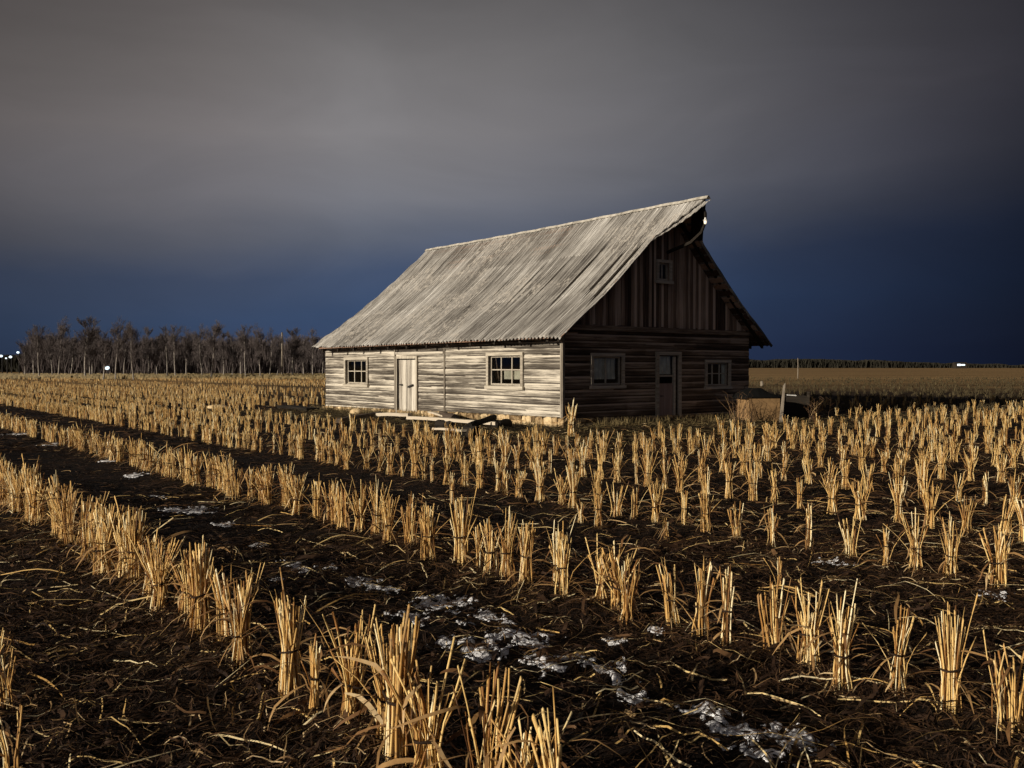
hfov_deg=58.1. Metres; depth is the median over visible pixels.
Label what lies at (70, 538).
straw bundle
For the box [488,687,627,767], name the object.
straw bundle
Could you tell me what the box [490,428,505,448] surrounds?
straw bundle
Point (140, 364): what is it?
brushwood
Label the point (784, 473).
straw bundle
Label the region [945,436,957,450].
straw bundle
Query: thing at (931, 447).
straw bundle
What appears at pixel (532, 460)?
straw bundle
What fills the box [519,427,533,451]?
straw bundle
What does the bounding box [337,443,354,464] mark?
straw bundle
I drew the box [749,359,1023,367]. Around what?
distant wood
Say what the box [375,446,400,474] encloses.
straw bundle
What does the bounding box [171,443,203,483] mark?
straw bundle
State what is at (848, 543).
straw bundle
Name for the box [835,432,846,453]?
straw bundle
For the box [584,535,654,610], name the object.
straw bundle
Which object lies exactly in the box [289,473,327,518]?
straw bundle
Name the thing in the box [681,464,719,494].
straw bundle
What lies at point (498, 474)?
straw bundle
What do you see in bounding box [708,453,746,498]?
straw bundle
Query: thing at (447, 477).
straw bundle
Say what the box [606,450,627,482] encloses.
straw bundle
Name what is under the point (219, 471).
straw bundle
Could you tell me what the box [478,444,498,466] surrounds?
straw bundle
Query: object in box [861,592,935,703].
straw bundle
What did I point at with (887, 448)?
straw bundle
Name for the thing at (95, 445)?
straw bundle
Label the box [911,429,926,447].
straw bundle
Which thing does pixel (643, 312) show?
log barn
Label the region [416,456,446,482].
straw bundle
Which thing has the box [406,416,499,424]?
beam
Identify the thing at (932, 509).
straw bundle
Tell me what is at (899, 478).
straw bundle
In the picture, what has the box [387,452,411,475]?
straw bundle
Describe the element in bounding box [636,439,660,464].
straw bundle
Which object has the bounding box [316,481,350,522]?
straw bundle
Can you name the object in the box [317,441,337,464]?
straw bundle
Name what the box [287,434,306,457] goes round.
straw bundle
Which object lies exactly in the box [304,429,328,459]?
straw bundle
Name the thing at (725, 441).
straw bundle
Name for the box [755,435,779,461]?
straw bundle
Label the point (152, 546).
straw bundle
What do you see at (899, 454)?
straw bundle
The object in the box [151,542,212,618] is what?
straw bundle
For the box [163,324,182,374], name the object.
bare tree
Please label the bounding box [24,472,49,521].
straw bundle
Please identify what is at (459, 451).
straw bundle
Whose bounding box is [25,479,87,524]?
straw bundle
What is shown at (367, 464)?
straw bundle
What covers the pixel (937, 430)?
straw bundle
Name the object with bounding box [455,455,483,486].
straw bundle
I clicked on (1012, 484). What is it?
straw bundle
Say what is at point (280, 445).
straw bundle
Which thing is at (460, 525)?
straw bundle
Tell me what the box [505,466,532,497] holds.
straw bundle
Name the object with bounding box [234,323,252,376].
bare tree
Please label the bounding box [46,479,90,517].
straw bundle
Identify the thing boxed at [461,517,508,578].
straw bundle
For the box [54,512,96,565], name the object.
straw bundle
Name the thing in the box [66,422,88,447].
straw bundle
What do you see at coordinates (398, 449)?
straw bundle
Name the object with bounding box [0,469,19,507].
straw bundle
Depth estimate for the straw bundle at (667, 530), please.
9.06 m
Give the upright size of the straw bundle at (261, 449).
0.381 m
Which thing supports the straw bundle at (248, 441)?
on the ground at (92, 466)
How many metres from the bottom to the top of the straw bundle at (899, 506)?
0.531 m
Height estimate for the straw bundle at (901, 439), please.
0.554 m
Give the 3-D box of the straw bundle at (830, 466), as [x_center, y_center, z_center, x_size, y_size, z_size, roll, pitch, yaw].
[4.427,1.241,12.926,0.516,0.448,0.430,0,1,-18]
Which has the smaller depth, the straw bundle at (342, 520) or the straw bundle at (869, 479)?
the straw bundle at (342, 520)
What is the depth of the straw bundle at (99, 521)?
8.09 m
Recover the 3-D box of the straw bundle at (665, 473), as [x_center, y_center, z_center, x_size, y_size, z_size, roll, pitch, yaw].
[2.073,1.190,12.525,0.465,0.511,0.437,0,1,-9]
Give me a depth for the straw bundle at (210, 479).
12.69 m
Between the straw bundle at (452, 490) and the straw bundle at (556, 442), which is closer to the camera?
the straw bundle at (452, 490)
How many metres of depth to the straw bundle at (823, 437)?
17.97 m
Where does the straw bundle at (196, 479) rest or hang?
on the ground at (92, 466)
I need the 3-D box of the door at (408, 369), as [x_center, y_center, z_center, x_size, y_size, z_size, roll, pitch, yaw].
[-3.590,0.051,31.548,0.125,2.010,1.330,-1,1,-39]
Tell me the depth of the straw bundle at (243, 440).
18.88 m
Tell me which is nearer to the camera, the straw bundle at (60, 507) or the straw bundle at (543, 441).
the straw bundle at (60, 507)
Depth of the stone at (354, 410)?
32.26 m
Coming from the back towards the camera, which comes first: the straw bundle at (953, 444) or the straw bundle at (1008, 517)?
the straw bundle at (953, 444)
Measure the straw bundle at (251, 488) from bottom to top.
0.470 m
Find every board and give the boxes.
[277,405,318,410]
[428,411,441,416]
[432,428,466,431]
[779,384,784,421]
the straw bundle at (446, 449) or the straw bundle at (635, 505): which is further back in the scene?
the straw bundle at (446, 449)
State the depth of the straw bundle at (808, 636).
5.07 m
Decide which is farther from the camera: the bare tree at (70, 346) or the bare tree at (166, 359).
the bare tree at (70, 346)
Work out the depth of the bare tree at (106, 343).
113.32 m
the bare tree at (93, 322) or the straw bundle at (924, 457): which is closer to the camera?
the straw bundle at (924, 457)
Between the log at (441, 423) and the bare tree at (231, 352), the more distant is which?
the bare tree at (231, 352)
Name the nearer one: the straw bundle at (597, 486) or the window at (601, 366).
the straw bundle at (597, 486)
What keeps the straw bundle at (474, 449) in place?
on the ground at (92, 466)
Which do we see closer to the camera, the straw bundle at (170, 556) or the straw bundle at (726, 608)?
the straw bundle at (726, 608)
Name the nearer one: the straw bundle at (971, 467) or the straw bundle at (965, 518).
the straw bundle at (965, 518)
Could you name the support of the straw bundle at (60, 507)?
on the ground at (92, 466)
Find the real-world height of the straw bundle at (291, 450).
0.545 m
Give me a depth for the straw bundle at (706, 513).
9.25 m
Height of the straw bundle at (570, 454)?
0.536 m
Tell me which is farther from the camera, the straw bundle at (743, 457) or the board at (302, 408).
the board at (302, 408)
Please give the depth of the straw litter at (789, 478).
11.77 m
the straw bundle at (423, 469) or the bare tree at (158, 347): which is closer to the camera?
the straw bundle at (423, 469)
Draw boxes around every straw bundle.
[0,455,51,524]
[0,459,23,502]
[0,460,24,505]
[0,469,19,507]
[0,469,32,514]
[0,469,48,515]
[0,628,43,686]
[0,648,46,714]
[0,704,64,767]
[1,466,21,509]
[6,475,51,526]
[7,456,39,503]
[16,475,50,511]
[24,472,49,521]
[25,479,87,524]
[30,481,82,544]
[31,471,82,529]
[32,494,65,538]
[35,486,92,538]
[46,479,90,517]
[47,498,86,546]
[52,494,111,551]
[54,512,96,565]
[56,428,76,446]
[56,500,137,566]
[59,491,130,554]
[60,504,121,579]
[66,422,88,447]
[67,424,86,447]
[71,427,93,448]
[71,433,88,451]
[78,503,131,554]
[79,438,93,450]
[82,425,108,452]
[86,434,99,454]
[88,504,170,583]
[88,509,173,568]
[93,430,114,458]
[94,433,110,457]
[98,436,122,460]
[98,528,184,598]
[99,496,162,588]
[103,438,127,461]
[109,435,125,462]
[113,530,197,606]
[114,525,175,582]
[117,436,142,464]
[117,439,138,463]
[121,438,147,465]
[123,538,183,610]
[127,433,152,468]
[127,442,165,470]
[134,443,161,471]
[143,453,162,472]
[147,535,243,640]
[149,443,194,477]
[150,449,173,474]
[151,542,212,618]
[154,443,180,476]
[158,446,188,478]
[158,536,259,623]
[165,447,196,479]
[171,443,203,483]
[172,451,200,478]
[181,451,209,486]
[185,564,258,643]
[189,575,280,669]
[193,452,213,486]
[199,453,246,491]
[202,562,293,661]
[204,456,218,488]
[209,459,235,493]
[216,453,243,496]
[219,465,247,500]
[226,567,339,701]
[236,590,333,681]
[238,463,264,501]
[239,431,245,449]
[242,432,251,449]
[246,428,264,450]
[247,464,280,504]
[249,467,275,500]
[251,435,268,451]
[261,468,294,508]
[263,434,277,452]
[263,463,294,505]
[266,471,311,511]
[267,626,360,729]
[269,429,287,454]
[274,475,317,514]
[282,427,298,455]
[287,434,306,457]
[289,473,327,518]
[290,430,310,459]
[300,600,382,723]
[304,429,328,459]
[314,436,327,461]
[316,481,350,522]
[316,481,370,529]
[316,482,352,527]
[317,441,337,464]
[320,620,432,754]
[324,603,486,767]
[327,440,350,465]
[336,445,358,469]
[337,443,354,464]
[341,475,374,532]
[355,444,378,468]
[364,474,402,536]
[365,423,376,448]
[365,496,411,534]
[366,429,391,449]
[367,447,396,470]
[367,490,406,544]
[373,435,389,451]
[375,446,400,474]
[378,637,478,767]
[384,646,553,767]
[385,430,408,452]
[385,491,433,549]
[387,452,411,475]
[394,503,446,547]
[398,444,426,477]
[404,432,416,453]
[405,505,453,559]
[410,434,422,455]
[410,456,434,479]
[411,431,439,455]
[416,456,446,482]
[424,487,483,569]
[428,434,444,456]
[434,450,459,484]
[436,472,470,504]
[437,431,455,457]
[439,434,461,459]
[445,432,470,461]
[452,524,502,568]
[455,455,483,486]
[456,457,494,488]
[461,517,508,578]
[462,428,495,464]
[467,438,484,463]
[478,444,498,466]
[479,506,521,582]
[483,436,513,467]
[484,449,512,491]
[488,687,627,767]
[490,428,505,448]
[493,430,515,449]
[493,466,516,494]
[493,692,586,767]
[495,520,553,586]
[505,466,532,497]
[508,441,527,468]
[511,434,520,450]
[514,456,558,502]
[516,444,544,469]
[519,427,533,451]
[524,520,600,604]
[525,444,554,471]
[525,514,579,588]
[528,422,542,451]
[534,429,557,453]
[544,448,559,473]
[547,468,579,504]
[548,434,564,455]
[548,461,589,508]
[557,443,579,475]
[559,399,593,436]
[559,435,567,456]
[559,497,591,522]
[569,431,587,458]
[569,437,597,477]
[572,533,627,603]
[582,429,597,459]
[582,486,609,526]
[584,467,611,510]
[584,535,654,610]
[587,446,622,480]
[590,429,614,461]
[603,558,661,628]
[605,481,632,517]
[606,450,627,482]
[610,436,627,461]
[619,459,643,483]
[620,484,651,519]
[624,439,640,462]
[631,431,646,448]
[635,479,678,522]
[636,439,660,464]
[638,447,660,486]
[640,557,693,635]
[645,426,658,450]
[652,519,676,541]
[655,429,670,451]
[655,453,681,489]
[656,446,668,466]
[662,455,697,492]
[664,487,699,524]
[668,557,748,637]
[669,448,695,468]
[670,432,682,452]
[680,432,699,453]
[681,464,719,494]
[688,564,757,645]
[689,463,706,481]
[691,486,727,531]
[692,452,713,470]
[695,432,715,454]
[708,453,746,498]
[712,442,729,472]
[715,437,736,455]
[720,501,757,539]
[725,439,745,457]
[731,574,822,653]
[734,444,751,474]
[738,452,770,500]
[744,433,753,460]
[744,435,770,478]
[753,469,795,503]
[753,577,857,677]
[754,505,787,545]
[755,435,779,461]
[757,421,781,444]
[763,550,793,589]
[764,425,783,448]
[772,451,797,480]
[774,440,793,462]
[776,473,816,511]
[785,425,801,449]
[787,502,833,551]
[793,428,810,450]
[794,578,901,693]
[796,438,814,463]
[800,456,824,484]
[812,437,830,466]
[814,468,854,514]
[816,431,832,452]
[819,457,851,487]
[830,459,859,489]
[830,475,887,520]
[833,439,855,467]
[833,513,866,560]
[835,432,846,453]
[845,432,861,454]
[846,435,876,469]
[858,522,905,565]
[859,460,885,491]
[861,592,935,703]
[866,436,881,457]
[877,449,892,472]
[881,435,897,458]
[882,453,913,494]
[884,472,918,522]
[884,507,941,573]
[892,449,918,473]
[895,422,907,446]
[896,451,948,498]
[897,592,988,727]
[899,431,916,459]
[908,477,964,528]
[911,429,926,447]
[913,445,933,471]
[918,436,938,460]
[929,424,943,450]
[933,437,950,479]
[934,511,984,582]
[936,471,979,500]
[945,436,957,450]
[945,438,969,461]
[947,629,1023,745]
[951,494,994,534]
[954,446,985,481]
[959,523,1023,588]
[963,442,985,465]
[964,431,977,451]
[967,470,1001,505]
[971,490,1023,536]
[983,428,1001,452]
[985,439,1006,466]
[986,450,1021,482]
[988,435,1007,454]
[993,469,1023,509]
[993,495,1023,544]
[996,437,1023,467]
[1010,431,1023,455]
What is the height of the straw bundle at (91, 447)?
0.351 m
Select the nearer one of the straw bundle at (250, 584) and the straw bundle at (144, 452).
the straw bundle at (250, 584)
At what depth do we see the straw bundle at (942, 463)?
13.77 m
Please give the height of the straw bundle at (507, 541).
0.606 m
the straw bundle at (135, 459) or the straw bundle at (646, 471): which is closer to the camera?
the straw bundle at (646, 471)
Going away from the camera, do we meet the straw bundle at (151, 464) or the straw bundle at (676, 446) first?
the straw bundle at (151, 464)
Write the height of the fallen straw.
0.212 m
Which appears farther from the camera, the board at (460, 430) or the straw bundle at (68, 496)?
the board at (460, 430)
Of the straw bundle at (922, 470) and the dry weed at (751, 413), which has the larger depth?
the dry weed at (751, 413)
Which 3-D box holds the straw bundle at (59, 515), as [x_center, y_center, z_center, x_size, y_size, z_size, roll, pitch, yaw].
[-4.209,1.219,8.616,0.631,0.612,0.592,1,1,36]
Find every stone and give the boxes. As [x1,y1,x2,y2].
[207,405,229,408]
[350,408,362,413]
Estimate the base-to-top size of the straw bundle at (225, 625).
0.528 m
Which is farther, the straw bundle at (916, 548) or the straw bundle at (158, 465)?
the straw bundle at (158, 465)
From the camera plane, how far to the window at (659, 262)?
28.01 m
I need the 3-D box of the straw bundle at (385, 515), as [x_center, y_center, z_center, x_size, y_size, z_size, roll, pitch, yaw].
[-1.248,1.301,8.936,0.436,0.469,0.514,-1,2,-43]
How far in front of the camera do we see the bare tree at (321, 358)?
140.80 m
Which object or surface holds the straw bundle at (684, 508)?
on the ground at (92, 466)
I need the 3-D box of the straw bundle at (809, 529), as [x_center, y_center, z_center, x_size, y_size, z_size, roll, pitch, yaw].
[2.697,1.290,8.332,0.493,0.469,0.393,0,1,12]
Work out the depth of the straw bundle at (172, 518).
7.56 m
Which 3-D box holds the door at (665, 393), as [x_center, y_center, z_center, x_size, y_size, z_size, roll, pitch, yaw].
[4.763,0.056,28.303,1.150,2.090,0.189,-1,1,-39]
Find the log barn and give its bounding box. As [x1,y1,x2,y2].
[312,195,772,426]
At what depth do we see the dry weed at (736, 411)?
27.25 m
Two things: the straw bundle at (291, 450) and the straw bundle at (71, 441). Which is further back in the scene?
the straw bundle at (71, 441)
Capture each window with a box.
[343,357,368,386]
[484,352,523,389]
[589,353,626,388]
[655,259,673,283]
[704,360,732,388]
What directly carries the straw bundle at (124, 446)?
on the ground at (92, 466)
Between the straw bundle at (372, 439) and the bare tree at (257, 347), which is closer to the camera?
the straw bundle at (372, 439)
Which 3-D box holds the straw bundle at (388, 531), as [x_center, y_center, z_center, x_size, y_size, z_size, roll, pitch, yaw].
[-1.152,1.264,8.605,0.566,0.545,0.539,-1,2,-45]
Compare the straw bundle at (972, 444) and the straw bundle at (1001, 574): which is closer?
the straw bundle at (1001, 574)
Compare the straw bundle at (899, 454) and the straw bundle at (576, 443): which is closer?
the straw bundle at (899, 454)
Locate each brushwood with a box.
[0,354,22,371]
[16,334,325,373]
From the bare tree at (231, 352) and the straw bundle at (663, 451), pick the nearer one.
the straw bundle at (663, 451)
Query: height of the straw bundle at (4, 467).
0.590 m
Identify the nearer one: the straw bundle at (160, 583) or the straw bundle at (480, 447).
the straw bundle at (160, 583)
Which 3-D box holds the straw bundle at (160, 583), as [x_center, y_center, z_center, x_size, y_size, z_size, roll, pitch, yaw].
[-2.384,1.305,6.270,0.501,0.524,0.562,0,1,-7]
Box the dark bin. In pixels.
[781,392,809,417]
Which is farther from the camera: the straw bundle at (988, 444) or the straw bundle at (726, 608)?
the straw bundle at (988, 444)
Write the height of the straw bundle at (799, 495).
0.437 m
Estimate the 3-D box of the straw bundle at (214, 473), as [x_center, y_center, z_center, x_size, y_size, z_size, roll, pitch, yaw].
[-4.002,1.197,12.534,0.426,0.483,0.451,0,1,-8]
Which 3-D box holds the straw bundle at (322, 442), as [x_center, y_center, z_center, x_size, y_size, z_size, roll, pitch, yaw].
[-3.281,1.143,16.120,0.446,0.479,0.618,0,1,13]
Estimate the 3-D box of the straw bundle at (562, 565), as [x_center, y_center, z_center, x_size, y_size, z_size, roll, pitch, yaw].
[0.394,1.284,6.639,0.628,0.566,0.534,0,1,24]
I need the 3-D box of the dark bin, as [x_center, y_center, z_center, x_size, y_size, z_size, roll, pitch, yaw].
[9.255,0.673,30.227,0.820,0.860,0.740,0,1,6]
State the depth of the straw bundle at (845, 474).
12.64 m
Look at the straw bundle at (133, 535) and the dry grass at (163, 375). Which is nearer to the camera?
the straw bundle at (133, 535)
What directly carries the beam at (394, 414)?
on the ground at (92, 466)
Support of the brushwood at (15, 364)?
on the ground at (92, 466)
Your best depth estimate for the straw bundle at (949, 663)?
4.41 m
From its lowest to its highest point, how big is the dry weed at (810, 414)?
0.792 m
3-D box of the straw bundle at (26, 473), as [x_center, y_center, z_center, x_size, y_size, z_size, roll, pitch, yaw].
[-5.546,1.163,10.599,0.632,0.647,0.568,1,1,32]
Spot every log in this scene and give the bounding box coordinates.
[435,420,455,427]
[438,411,458,422]
[460,425,481,438]
[467,414,496,425]
[490,419,511,428]
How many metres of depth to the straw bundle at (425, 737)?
3.63 m
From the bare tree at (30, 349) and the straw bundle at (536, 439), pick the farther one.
the bare tree at (30, 349)
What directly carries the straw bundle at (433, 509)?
on the ground at (92, 466)
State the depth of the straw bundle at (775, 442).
18.71 m
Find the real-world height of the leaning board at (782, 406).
1.180 m
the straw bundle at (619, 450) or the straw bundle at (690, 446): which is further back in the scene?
the straw bundle at (690, 446)
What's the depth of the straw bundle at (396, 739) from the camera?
3.80 m
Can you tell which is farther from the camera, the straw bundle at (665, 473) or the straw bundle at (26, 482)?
the straw bundle at (665, 473)
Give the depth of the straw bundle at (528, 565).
7.04 m
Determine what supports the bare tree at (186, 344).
on the ground at (92, 466)
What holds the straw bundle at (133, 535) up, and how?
on the ground at (92, 466)
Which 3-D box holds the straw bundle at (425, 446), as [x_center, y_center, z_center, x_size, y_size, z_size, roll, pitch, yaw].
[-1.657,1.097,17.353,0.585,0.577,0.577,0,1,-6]
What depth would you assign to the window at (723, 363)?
29.95 m
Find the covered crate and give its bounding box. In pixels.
[732,388,781,420]
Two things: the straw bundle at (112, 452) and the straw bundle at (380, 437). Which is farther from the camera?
the straw bundle at (380, 437)
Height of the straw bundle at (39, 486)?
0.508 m
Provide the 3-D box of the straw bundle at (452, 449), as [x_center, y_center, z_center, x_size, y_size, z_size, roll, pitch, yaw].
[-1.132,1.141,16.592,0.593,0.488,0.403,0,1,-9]
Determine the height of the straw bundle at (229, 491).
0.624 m
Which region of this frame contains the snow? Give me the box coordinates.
[12,432,1015,766]
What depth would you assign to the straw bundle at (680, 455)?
14.96 m
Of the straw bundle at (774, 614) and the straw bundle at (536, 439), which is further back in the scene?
the straw bundle at (536, 439)
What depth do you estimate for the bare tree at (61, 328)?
137.51 m
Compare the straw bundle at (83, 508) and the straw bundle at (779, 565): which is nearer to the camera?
the straw bundle at (779, 565)
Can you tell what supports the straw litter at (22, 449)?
on the ground at (92, 466)
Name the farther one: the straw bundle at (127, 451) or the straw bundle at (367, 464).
the straw bundle at (127, 451)
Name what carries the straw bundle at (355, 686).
on the ground at (92, 466)
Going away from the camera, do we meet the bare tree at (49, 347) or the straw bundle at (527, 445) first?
the straw bundle at (527, 445)
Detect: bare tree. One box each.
[15,342,36,374]
[25,329,42,373]
[26,325,46,375]
[42,329,55,373]
[51,316,77,373]
[63,333,79,373]
[71,316,100,375]
[75,336,99,373]
[82,316,102,373]
[94,331,114,379]
[107,316,126,378]
[118,323,136,373]
[121,320,141,379]
[138,326,156,373]
[143,335,164,373]
[156,326,173,374]
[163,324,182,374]
[180,326,193,373]
[189,325,206,374]
[200,320,223,376]
[214,331,228,373]
[222,332,241,374]
[233,330,249,373]
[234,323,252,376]
[248,323,263,375]
[261,327,280,373]
[271,335,283,374]
[283,327,303,374]
[296,336,314,373]
[302,327,322,373]
[317,335,324,373]
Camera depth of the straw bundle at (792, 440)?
18.56 m
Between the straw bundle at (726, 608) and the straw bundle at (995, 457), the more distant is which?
the straw bundle at (995, 457)
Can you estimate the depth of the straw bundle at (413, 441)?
17.82 m
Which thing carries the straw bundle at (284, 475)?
on the ground at (92, 466)
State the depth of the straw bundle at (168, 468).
13.88 m
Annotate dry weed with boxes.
[722,391,758,422]
[740,405,759,420]
[801,396,833,421]
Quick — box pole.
[281,332,282,373]
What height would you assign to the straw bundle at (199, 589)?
0.644 m
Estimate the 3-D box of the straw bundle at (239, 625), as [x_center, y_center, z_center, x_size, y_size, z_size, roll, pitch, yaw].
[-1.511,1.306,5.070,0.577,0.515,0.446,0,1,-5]
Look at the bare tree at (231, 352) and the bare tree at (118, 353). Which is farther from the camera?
the bare tree at (231, 352)
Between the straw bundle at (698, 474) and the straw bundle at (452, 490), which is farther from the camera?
the straw bundle at (698, 474)
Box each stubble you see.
[0,377,1023,447]
[749,376,1023,412]
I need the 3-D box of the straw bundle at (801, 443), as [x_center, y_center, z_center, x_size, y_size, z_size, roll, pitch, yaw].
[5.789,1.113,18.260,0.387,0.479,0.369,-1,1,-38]
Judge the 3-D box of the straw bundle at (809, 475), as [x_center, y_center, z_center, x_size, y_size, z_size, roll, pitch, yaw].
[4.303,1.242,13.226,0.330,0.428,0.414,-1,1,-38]
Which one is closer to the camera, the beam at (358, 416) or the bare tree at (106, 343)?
the beam at (358, 416)
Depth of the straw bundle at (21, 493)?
10.00 m
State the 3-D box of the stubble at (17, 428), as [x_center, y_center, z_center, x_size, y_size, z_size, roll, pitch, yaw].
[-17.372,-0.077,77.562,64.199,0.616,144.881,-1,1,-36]
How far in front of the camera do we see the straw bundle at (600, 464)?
13.53 m
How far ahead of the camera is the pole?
140.86 m
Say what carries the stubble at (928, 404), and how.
on the ground at (92, 466)
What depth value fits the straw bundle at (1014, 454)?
15.18 m
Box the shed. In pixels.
[952,362,967,367]
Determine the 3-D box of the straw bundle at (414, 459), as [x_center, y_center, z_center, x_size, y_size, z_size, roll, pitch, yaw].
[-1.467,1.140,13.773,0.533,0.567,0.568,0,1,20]
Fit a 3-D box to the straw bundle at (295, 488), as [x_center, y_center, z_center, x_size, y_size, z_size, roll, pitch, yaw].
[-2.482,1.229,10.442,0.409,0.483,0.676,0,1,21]
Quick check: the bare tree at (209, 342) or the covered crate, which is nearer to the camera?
the covered crate
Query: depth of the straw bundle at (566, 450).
17.31 m
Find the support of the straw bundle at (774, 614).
on the ground at (92, 466)
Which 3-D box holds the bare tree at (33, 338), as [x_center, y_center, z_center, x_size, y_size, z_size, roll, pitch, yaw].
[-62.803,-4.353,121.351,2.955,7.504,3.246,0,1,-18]
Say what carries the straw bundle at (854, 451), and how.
on the ground at (92, 466)
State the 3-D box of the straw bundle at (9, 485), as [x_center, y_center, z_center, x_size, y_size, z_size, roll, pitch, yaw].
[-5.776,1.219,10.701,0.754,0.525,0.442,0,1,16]
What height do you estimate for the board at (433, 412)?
0.105 m
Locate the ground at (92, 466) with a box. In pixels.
[0,368,1023,767]
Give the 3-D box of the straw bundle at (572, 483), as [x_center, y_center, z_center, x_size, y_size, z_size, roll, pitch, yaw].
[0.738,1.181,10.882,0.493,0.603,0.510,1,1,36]
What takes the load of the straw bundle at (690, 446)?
on the ground at (92, 466)
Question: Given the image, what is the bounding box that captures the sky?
[0,0,1023,364]
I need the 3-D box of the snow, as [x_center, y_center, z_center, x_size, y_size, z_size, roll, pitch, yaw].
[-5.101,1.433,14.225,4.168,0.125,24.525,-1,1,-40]
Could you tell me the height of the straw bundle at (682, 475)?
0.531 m
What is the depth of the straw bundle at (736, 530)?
8.92 m
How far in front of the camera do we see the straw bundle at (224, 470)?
11.98 m
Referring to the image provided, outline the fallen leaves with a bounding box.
[0,490,1023,767]
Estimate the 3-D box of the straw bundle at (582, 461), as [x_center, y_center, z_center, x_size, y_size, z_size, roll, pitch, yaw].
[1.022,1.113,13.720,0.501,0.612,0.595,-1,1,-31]
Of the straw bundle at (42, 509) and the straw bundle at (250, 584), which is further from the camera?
the straw bundle at (42, 509)
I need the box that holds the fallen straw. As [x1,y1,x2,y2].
[0,488,1023,767]
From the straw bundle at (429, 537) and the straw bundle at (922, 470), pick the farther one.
the straw bundle at (922, 470)
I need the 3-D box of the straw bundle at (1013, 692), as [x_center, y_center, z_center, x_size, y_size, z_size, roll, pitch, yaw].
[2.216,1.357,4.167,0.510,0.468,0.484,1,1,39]
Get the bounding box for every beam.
[336,411,382,422]
[376,412,411,416]
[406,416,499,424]
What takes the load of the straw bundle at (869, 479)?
on the ground at (92, 466)
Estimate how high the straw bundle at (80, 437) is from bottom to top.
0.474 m
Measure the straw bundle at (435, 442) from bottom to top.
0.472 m
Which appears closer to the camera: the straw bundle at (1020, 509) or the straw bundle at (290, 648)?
the straw bundle at (290, 648)
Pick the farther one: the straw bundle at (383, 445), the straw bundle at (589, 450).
the straw bundle at (383, 445)
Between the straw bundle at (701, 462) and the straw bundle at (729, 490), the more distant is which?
the straw bundle at (701, 462)
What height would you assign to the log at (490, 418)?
0.260 m
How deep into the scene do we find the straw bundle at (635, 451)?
16.02 m
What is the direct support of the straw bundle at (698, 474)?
on the ground at (92, 466)
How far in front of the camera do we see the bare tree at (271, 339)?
143.28 m
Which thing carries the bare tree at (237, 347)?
on the ground at (92, 466)
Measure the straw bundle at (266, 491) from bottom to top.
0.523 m
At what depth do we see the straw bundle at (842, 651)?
4.77 m
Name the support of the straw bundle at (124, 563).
on the ground at (92, 466)
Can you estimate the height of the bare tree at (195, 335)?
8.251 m
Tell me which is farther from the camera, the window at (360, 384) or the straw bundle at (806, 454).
the window at (360, 384)
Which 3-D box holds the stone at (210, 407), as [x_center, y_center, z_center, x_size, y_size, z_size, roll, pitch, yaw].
[-11.569,0.927,36.352,0.985,0.220,0.561,0,1,0]
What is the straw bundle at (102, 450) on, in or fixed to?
on the ground at (92, 466)
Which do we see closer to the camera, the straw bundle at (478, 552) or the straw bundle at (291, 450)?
the straw bundle at (478, 552)
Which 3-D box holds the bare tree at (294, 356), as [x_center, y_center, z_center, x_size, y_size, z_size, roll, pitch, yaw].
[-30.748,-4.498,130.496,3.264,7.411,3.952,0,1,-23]
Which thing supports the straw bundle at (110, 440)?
on the ground at (92, 466)
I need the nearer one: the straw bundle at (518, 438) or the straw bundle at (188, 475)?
the straw bundle at (188, 475)
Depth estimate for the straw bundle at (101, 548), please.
7.24 m
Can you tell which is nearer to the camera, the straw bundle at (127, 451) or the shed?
the straw bundle at (127, 451)
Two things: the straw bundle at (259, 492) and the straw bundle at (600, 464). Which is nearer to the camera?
the straw bundle at (259, 492)
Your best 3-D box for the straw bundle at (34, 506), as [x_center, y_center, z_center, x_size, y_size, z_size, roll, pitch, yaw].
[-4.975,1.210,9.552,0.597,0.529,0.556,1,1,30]
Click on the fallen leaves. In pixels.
(546, 692)
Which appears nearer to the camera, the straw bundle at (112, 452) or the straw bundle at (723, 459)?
the straw bundle at (723, 459)
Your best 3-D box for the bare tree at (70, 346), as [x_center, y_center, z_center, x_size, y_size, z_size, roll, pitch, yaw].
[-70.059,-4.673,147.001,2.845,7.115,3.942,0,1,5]
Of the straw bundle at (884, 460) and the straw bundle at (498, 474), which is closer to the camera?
the straw bundle at (498, 474)
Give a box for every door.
[395,356,417,412]
[655,352,681,418]
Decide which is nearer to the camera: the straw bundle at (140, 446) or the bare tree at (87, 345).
the straw bundle at (140, 446)
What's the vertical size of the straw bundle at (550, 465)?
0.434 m
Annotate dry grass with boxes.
[0,373,325,378]
[310,404,817,428]
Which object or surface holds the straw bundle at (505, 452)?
on the ground at (92, 466)
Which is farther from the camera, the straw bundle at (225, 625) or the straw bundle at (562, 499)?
the straw bundle at (562, 499)
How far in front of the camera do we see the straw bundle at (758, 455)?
13.77 m
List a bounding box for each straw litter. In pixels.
[0,398,1023,453]
[0,441,1023,567]
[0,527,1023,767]
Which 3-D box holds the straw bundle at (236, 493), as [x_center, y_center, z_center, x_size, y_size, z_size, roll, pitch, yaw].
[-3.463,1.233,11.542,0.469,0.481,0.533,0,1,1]
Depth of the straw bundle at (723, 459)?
14.46 m

